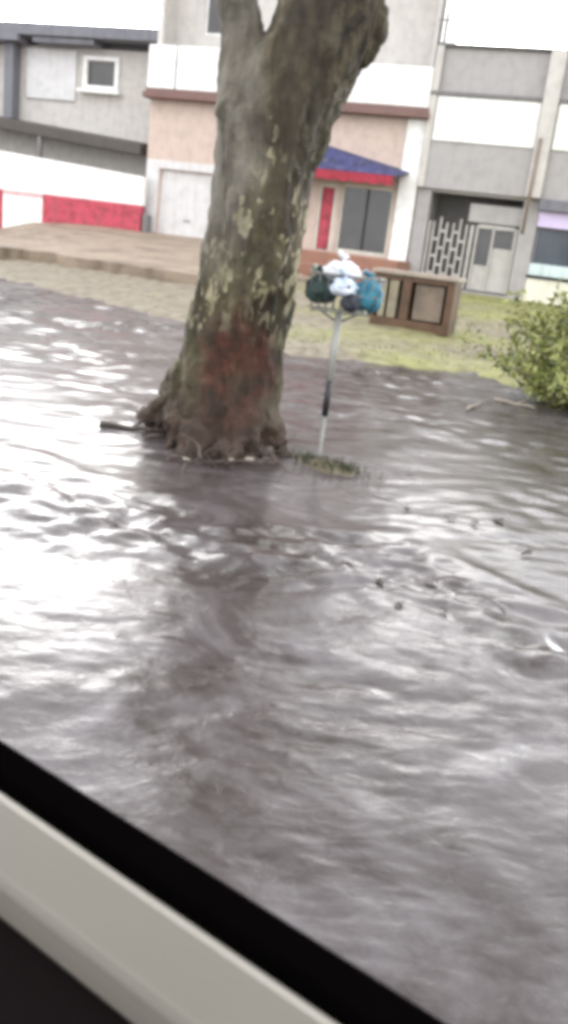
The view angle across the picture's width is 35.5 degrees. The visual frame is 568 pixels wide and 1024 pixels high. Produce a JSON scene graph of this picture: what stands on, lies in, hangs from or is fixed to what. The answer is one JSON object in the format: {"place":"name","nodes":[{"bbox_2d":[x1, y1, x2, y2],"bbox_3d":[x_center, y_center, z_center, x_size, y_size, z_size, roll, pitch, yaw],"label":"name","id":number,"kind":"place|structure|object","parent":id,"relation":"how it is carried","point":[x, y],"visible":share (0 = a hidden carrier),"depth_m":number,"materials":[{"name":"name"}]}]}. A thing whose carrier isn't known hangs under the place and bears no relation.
{"place":"outdoors","nodes":[
{"label":"outdoors","id":0,"kind":"place"},
{"bbox_2d":[0,222,308,283],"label":"pavement","id":1,"kind":"structure","parent":0,"point":[162,257],"depth_m":19.47,"materials":[{"name":"beige concrete"}]},
{"bbox_2d":[0,151,150,231],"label":"boundary wall","id":2,"kind":"structure","parent":1,"relation":"on","point":[53,191],"depth_m":25.55,"materials":[{"name":"white paint"}]},
{"bbox_2d":[136,436,276,461],"bbox_3d":[-0.393,-0.280,5.394,1.200,0.394,0.840,7,17,0],"label":"mud mound","id":3,"kind":"object","parent":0,"point":[268,447],"visible":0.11,"depth_m":5.22,"materials":[{"name":"soil"}]},
{"bbox_2d":[135,0,388,474],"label":"plane tree","id":4,"kind":"object","parent":3,"relation":"on","point":[287,79],"visible":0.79,"depth_m":4.91,"materials":[{"name":"brown plant"}]},
{"bbox_2d":[0,278,567,1023],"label":"flood water","id":5,"kind":"structure","parent":0,"point":[244,680],"depth_m":2.86,"materials":[{"name":"grey liquid"}]},
{"bbox_2d":[99,421,160,432],"bbox_3d":[-0.953,-0.549,5.538,0.390,0.067,0.105,6,17,-2],"label":"floating stick","id":6,"kind":"object","parent":5,"relation":"on","point":[111,424],"visible":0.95,"depth_m":5.50,"materials":[{"name":"brown wood"}]},
{"bbox_2d":[0,740,445,1023],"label":"car","id":7,"kind":"object","parent":5,"relation":"on","point":[108,916],"visible":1,"depth_m":0.47,"materials":[{"name":"metal"}]},
{"bbox_2d":[343,559,351,568],"bbox_3d":[0.257,0.214,3.608,0.037,0.010,0.102,-8,27,-17],"label":"floating leaf","id":8,"kind":"object","parent":5,"relation":"on","point":[347,564],"visible":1,"depth_m":3.61,"materials":[{"name":"plant"}]},
{"bbox_2d":[394,602,402,609],"bbox_3d":[0.420,0.346,3.250,0.034,0.009,0.095,15,20,12],"label":"floating leaf","id":9,"kind":"object","parent":5,"relation":"on","point":[398,605],"visible":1,"depth_m":3.26,"materials":[{"name":"grey plant"}]},
{"bbox_2d":[403,504,409,512],"bbox_3d":[0.623,-0.017,4.496,0.039,0.010,0.107,20,26,6],"label":"floating leaf","id":10,"kind":"object","parent":5,"relation":"on","point":[406,508],"visible":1,"depth_m":4.50,"materials":[{"name":"plant"}]},
{"bbox_2d":[426,582,437,587],"bbox_3d":[0.582,0.288,3.500,0.032,0.008,0.089,-14,18,-32],"label":"floating leaf","id":11,"kind":"object","parent":5,"relation":"on","point":[430,584],"visible":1,"depth_m":3.50,"materials":[{"name":"plant"}]},
{"bbox_2d":[439,606,447,612],"bbox_3d":[0.590,0.359,3.272,0.034,0.009,0.093,4,10,-10],"label":"floating leaf","id":12,"kind":"object","parent":5,"relation":"on","point":[443,608],"visible":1,"depth_m":3.28,"materials":[{"name":"grey plant"}]},
{"bbox_2d":[466,401,483,410],"bbox_3d":[1.716,-0.961,7.980,0.034,0.029,0.575,15,19,23],"label":"floating stick","id":13,"kind":"object","parent":5,"relation":"on","point":[472,406],"visible":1,"depth_m":7.89,"materials":[{"name":"brown wood"}]},
{"bbox_2d":[494,398,534,408],"bbox_3d":[2.182,-1.039,8.355,0.412,0.065,0.102,16,19,28],"label":"floating stick","id":14,"kind":"object","parent":5,"relation":"on","point":[509,402],"visible":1,"depth_m":8.34,"materials":[{"name":"brown wood"}]},
{"bbox_2d":[521,548,535,555],"bbox_3d":[1.114,0.183,4.045,0.112,0.010,0.040,-18,31,-36],"label":"floating leaf","id":15,"kind":"object","parent":5,"relation":"on","point":[528,552],"visible":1,"depth_m":4.05,"materials":[{"name":"plant"}]},
{"bbox_2d":[0,259,567,405],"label":"ground","id":16,"kind":"structure","parent":0,"point":[161,298],"depth_m":12.96,"materials":[{"name":"green plant"}]},
{"bbox_2d":[0,20,157,196],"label":"flat roofed house","id":17,"kind":"structure","parent":16,"relation":"on","point":[70,93],"depth_m":26.09,"materials":[{"name":"paint"}]},
{"bbox_2d":[76,55,120,94],"bbox_3d":[-5.346,-12.710,25.796,1.400,1.000,0.300,12,18,17],"label":"window","id":18,"kind":"structure","parent":17,"relation":"in","point":[101,75],"depth_m":25.85,"materials":[{"name":"white glass"}]},
{"bbox_2d":[142,0,462,282],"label":"terraced house","id":19,"kind":"structure","parent":16,"relation":"on","point":[362,200],"depth_m":23.41,"materials":[{"name":"paint"}]},
{"bbox_2d":[158,170,211,238],"bbox_3d":[-2.695,-8.657,24.975,1.800,1.710,0.090,12,18,17],"label":"garage door","id":20,"kind":"structure","parent":19,"relation":"in","point":[185,197],"depth_m":25.01,"materials":[{"name":"white metal"}]},
{"bbox_2d":[205,0,220,35],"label":"window","id":21,"kind":"structure","parent":19,"relation":"in","point":[213,21],"depth_m":24.39,"materials":[{"name":"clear glass"}]},
{"bbox_2d":[316,187,334,248],"bbox_3d":[1.122,-7.872,23.768,0.340,1.560,0.080,12,18,17],"label":"door","id":22,"kind":"structure","parent":19,"relation":"in","point":[328,193],"depth_m":23.74,"materials":[{"name":"red paint"}]},
{"bbox_2d":[335,183,394,256],"bbox_3d":[2.139,-7.704,23.426,1.430,1.720,0.090,12,18,17],"label":"window","id":23,"kind":"structure","parent":19,"relation":"in","point":[365,213],"depth_m":23.42,"materials":[{"name":"glass"}]},
{"bbox_2d":[369,267,466,335],"bbox_3d":[1.884,-3.021,12.726,1.260,0.800,0.550,13,18,19],"label":"discarded cabinet","id":24,"kind":"object","parent":16,"relation":"on","point":[424,302],"visible":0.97,"depth_m":12.54,"materials":[{"name":"brown wood"}]},
{"bbox_2d":[407,13,567,305],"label":"apartment building","id":25,"kind":"structure","parent":16,"relation":"on","point":[491,215],"depth_m":21.91,"materials":[{"name":"grey concrete"}]},
{"bbox_2d":[466,224,518,294],"bbox_3d":[5.333,-6.465,22.698,1.050,1.640,0.150,12,18,17],"label":"entrance door","id":26,"kind":"structure","parent":25,"relation":"in","point":[494,276],"depth_m":22.67,"materials":[{"name":"white metal"}]},
{"bbox_2d":[530,227,567,266],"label":"shop window","id":27,"kind":"structure","parent":25,"relation":"in","point":[550,247],"depth_m":22.07,"materials":[{"name":"glass"}]},
{"bbox_2d":[457,278,567,409],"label":"bush","id":28,"kind":"object","parent":16,"relation":"on","point":[546,371],"visible":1,"depth_m":8.59,"materials":[{"name":"green plant"}]},
{"bbox_2d":[0,0,567,48],"label":"sky","id":29,"kind":"structure","parent":0,"point":[528,23],"materials":[{"name":"white"}]},
{"bbox_2d":[297,458,354,476],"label":"mud bank","id":30,"kind":"structure","parent":0,"point":[321,469],"depth_m":5.12,"materials":[{"name":"brown soil"}]},
{"bbox_2d":[279,447,383,481],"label":"weeds","id":31,"kind":"object","parent":30,"relation":"on","point":[342,466],"visible":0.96,"depth_m":5.14,"materials":[{"name":"plant"}]},
{"bbox_2d":[310,269,386,458],"bbox_3d":[0.276,-0.665,5.175,0.424,1.405,0.280,7,17,0],"label":"waste basket","id":32,"kind":"object","parent":30,"relation":"on","point":[338,320],"visible":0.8,"depth_m":5.06,"materials":[{"name":"metal"}]},
{"bbox_2d":[309,263,318,278],"bbox_3d":[0.191,-1.339,5.047,0.109,0.146,0.081,7,17,0],"label":"rubbish bag","id":33,"kind":"object","parent":32,"relation":"in","point":[315,265],"visible":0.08,"depth_m":5.02,"materials":[{"name":"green plastic"}]},
{"bbox_2d":[305,264,336,303],"bbox_3d":[0.213,-1.262,4.917,0.187,0.212,0.160,7,17,0],"label":"rubbish bag","id":34,"kind":"object","parent":32,"relation":"in","point":[319,290],"visible":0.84,"depth_m":4.88,"materials":[{"name":"green plastic"}]},
{"bbox_2d":[323,250,361,280],"bbox_3d":[0.324,-1.357,4.910,0.207,0.179,0.164,15,19,23],"label":"rubbish bag","id":35,"kind":"object","parent":32,"relation":"in","point":[334,266],"visible":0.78,"depth_m":4.87,"materials":[{"name":"white plastic"}]},
{"bbox_2d":[329,267,358,296],"bbox_3d":[0.331,-1.254,4.838,0.161,0.161,0.109,7,17,0],"label":"rubbish bag","id":36,"kind":"object","parent":32,"relation":"in","point":[338,286],"visible":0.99,"depth_m":4.81,"materials":[{"name":"white plastic"}]},
{"bbox_2d":[340,286,360,312],"bbox_3d":[0.367,-1.164,4.838,0.108,0.154,0.094,1,18,-19],"label":"rubbish bag","id":37,"kind":"object","parent":32,"relation":"in","point":[351,303],"visible":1,"depth_m":4.82,"materials":[{"name":"black plastic"}]},
{"bbox_2d":[356,269,383,313],"bbox_3d":[0.466,-1.232,4.942,0.186,0.238,0.157,7,17,0],"label":"rubbish bag","id":38,"kind":"object","parent":32,"relation":"in","point":[367,303],"visible":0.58,"depth_m":4.89,"materials":[{"name":"blue plastic"}]}
]}

